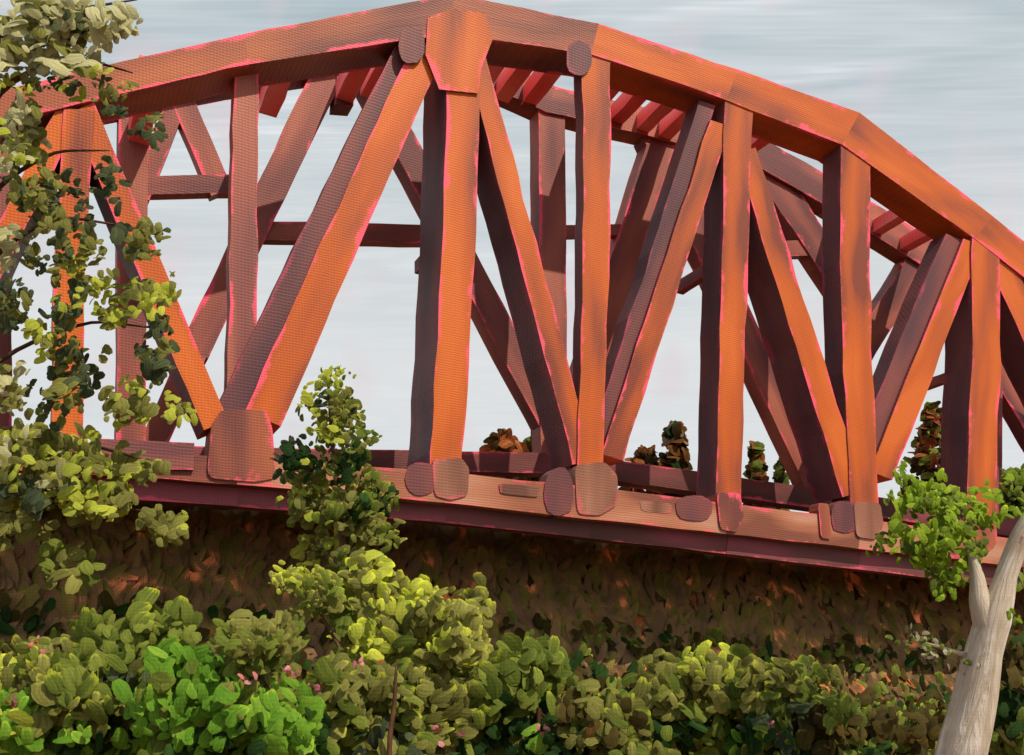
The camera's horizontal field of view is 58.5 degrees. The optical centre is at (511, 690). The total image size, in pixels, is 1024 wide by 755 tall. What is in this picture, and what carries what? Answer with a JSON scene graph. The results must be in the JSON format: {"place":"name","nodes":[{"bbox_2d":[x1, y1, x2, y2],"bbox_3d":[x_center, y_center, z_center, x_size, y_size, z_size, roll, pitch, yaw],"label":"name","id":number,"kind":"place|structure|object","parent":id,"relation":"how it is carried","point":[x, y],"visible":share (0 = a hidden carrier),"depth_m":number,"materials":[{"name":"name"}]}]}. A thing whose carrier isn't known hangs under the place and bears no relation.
{"place":"outdoors","nodes":[
{"label":"outdoors","id":0,"kind":"place"},
{"bbox_2d":[0,0,1023,512],"label":"sky","id":1,"kind":"structure","parent":0,"point":[944,79],"materials":[{"name":"white"}]},
{"bbox_2d":[8,526,1023,708],"bbox_3d":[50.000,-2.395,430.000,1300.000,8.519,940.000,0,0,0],"label":"ground","id":2,"kind":"structure","parent":0,"point":[853,690],"depth_m":38.17,"materials":[{"name":"brown soil"}]},
{"bbox_2d":[0,634,113,754],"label":"shrub","id":3,"kind":"object","parent":2,"relation":"on","point":[50,704],"visible":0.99,"depth_m":8.52,"materials":[{"name":"green plant"}]},
{"bbox_2d":[0,0,197,643],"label":"leafy tree","id":4,"kind":"object","parent":2,"relation":"on","point":[41,452],"visible":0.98,"depth_m":12.76,"materials":[{"name":"green plant"}]},
{"bbox_2d":[60,587,202,754],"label":"shrub","id":5,"kind":"object","parent":2,"relation":"on","point":[142,625],"visible":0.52,"depth_m":9.06,"materials":[{"name":"green plant"}]},
{"bbox_2d":[112,636,270,754],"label":"shrub","id":6,"kind":"object","parent":2,"relation":"on","point":[174,706],"visible":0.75,"depth_m":7.91,"materials":[{"name":"green plant"}]},
{"bbox_2d":[198,609,339,754],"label":"shrub","id":7,"kind":"object","parent":2,"relation":"on","point":[264,651],"visible":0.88,"depth_m":7.89,"materials":[{"name":"green plant"}]},
{"bbox_2d":[269,365,407,651],"bbox_3d":[-2.103,-1.255,12.063,2.286,6.212,1.422,0,0,0],"label":"sapling","id":8,"kind":"object","parent":2,"relation":"on","point":[359,513],"visible":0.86,"depth_m":11.84,"materials":[{"name":"green plant"}]},
{"bbox_2d":[302,647,455,754],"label":"shrub","id":9,"kind":"object","parent":2,"relation":"on","point":[344,687],"visible":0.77,"depth_m":8.70,"materials":[{"name":"green plant"}]},
{"bbox_2d":[269,547,502,749],"bbox_3d":[-1.380,0.130,9.644,2.576,3.366,1.683,0,0,0],"label":"shrub","id":10,"kind":"object","parent":2,"relation":"on","point":[425,637],"visible":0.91,"depth_m":9.19,"materials":[{"name":"green plant"}]},
{"bbox_2d":[387,665,396,754],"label":"bare stem","id":11,"kind":"object","parent":2,"relation":"on","point":[391,726],"visible":1,"depth_m":8.48,"materials":[{"name":"brown plant"}]},
{"bbox_2d":[0,590,966,754],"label":"undergrowth","id":12,"kind":"object","parent":2,"relation":"on","point":[927,707],"visible":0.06,"depth_m":31.95,"materials":[{"name":"green plant"}]},
{"bbox_2d":[479,428,528,480],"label":"bushy tree","id":13,"kind":"object","parent":2,"relation":"on","point":[503,440],"visible":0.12,"depth_m":45.57,"materials":[{"name":"brown plant"}]},
{"bbox_2d":[0,0,1023,590],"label":"truss bridge","id":14,"kind":"structure","parent":2,"relation":"on","point":[726,198],"depth_m":29.03,"materials":[{"name":"orange paint"}]},
{"bbox_2d":[0,498,1023,678],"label":"embankment","id":15,"kind":"structure","parent":2,"relation":"on","point":[236,553],"depth_m":32.59,"materials":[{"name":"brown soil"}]},
{"bbox_2d":[449,629,578,754],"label":"shrub","id":16,"kind":"object","parent":2,"relation":"on","point":[533,676],"visible":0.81,"depth_m":9.41,"materials":[{"name":"green plant"}]},
{"bbox_2d":[510,432,540,481],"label":"bushy tree","id":17,"kind":"object","parent":2,"relation":"on","point":[527,441],"visible":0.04,"depth_m":47.53,"materials":[{"name":"green plant"}]},
{"bbox_2d":[527,678,671,754],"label":"shrub","id":18,"kind":"object","parent":2,"relation":"on","point":[609,721],"visible":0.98,"depth_m":9.04,"materials":[{"name":"green plant"}]},
{"bbox_2d":[618,445,662,493],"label":"bushy tree","id":19,"kind":"object","parent":2,"relation":"on","point":[643,454],"visible":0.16,"depth_m":46.70,"materials":[{"name":"brown plant"}]},
{"bbox_2d":[655,420,692,497],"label":"bushy tree","id":20,"kind":"object","parent":2,"relation":"on","point":[675,440],"visible":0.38,"depth_m":45.66,"materials":[{"name":"brown plant"}]},
{"bbox_2d":[617,640,746,754],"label":"shrub","id":21,"kind":"object","parent":2,"relation":"on","point":[685,697],"visible":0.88,"depth_m":9.56,"materials":[{"name":"green plant"}]},
{"bbox_2d":[742,440,775,508],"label":"bushy tree","id":22,"kind":"object","parent":2,"relation":"on","point":[756,467],"visible":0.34,"depth_m":47.80,"materials":[{"name":"green plant"}]},
{"bbox_2d":[715,643,843,754],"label":"shrub","id":23,"kind":"object","parent":2,"relation":"on","point":[769,702],"visible":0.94,"depth_m":9.29,"materials":[{"name":"green plant"}]},
{"bbox_2d":[772,458,789,510],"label":"bushy tree","id":24,"kind":"object","parent":2,"relation":"on","point":[780,475],"visible":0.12,"depth_m":51.85,"materials":[{"name":"green plant"}]},
{"bbox_2d":[791,689,940,754],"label":"shrub","id":25,"kind":"object","parent":2,"relation":"on","point":[839,721],"visible":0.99,"depth_m":9.20,"materials":[{"name":"green plant"}]},
{"bbox_2d":[900,401,941,497],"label":"bushy tree","id":26,"kind":"object","parent":2,"relation":"on","point":[924,461],"visible":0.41,"depth_m":49.63,"materials":[{"name":"brown plant"}]},
{"bbox_2d":[865,460,1023,754],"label":"pale tree","id":27,"kind":"object","parent":2,"relation":"on","point":[968,724],"visible":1,"depth_m":7.89,"materials":[{"name":"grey plant"}]},
{"bbox_2d":[988,625,1023,754],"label":"shrub","id":28,"kind":"object","parent":2,"relation":"on","point":[1007,737],"visible":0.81,"depth_m":9.47,"materials":[{"name":"green plant"}]},
{"bbox_2d":[1001,467,1023,515],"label":"bushy tree","id":29,"kind":"object","parent":2,"relation":"on","point":[1018,503],"visible":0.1,"depth_m":47.29,"materials":[{"name":"green plant"}]}
]}

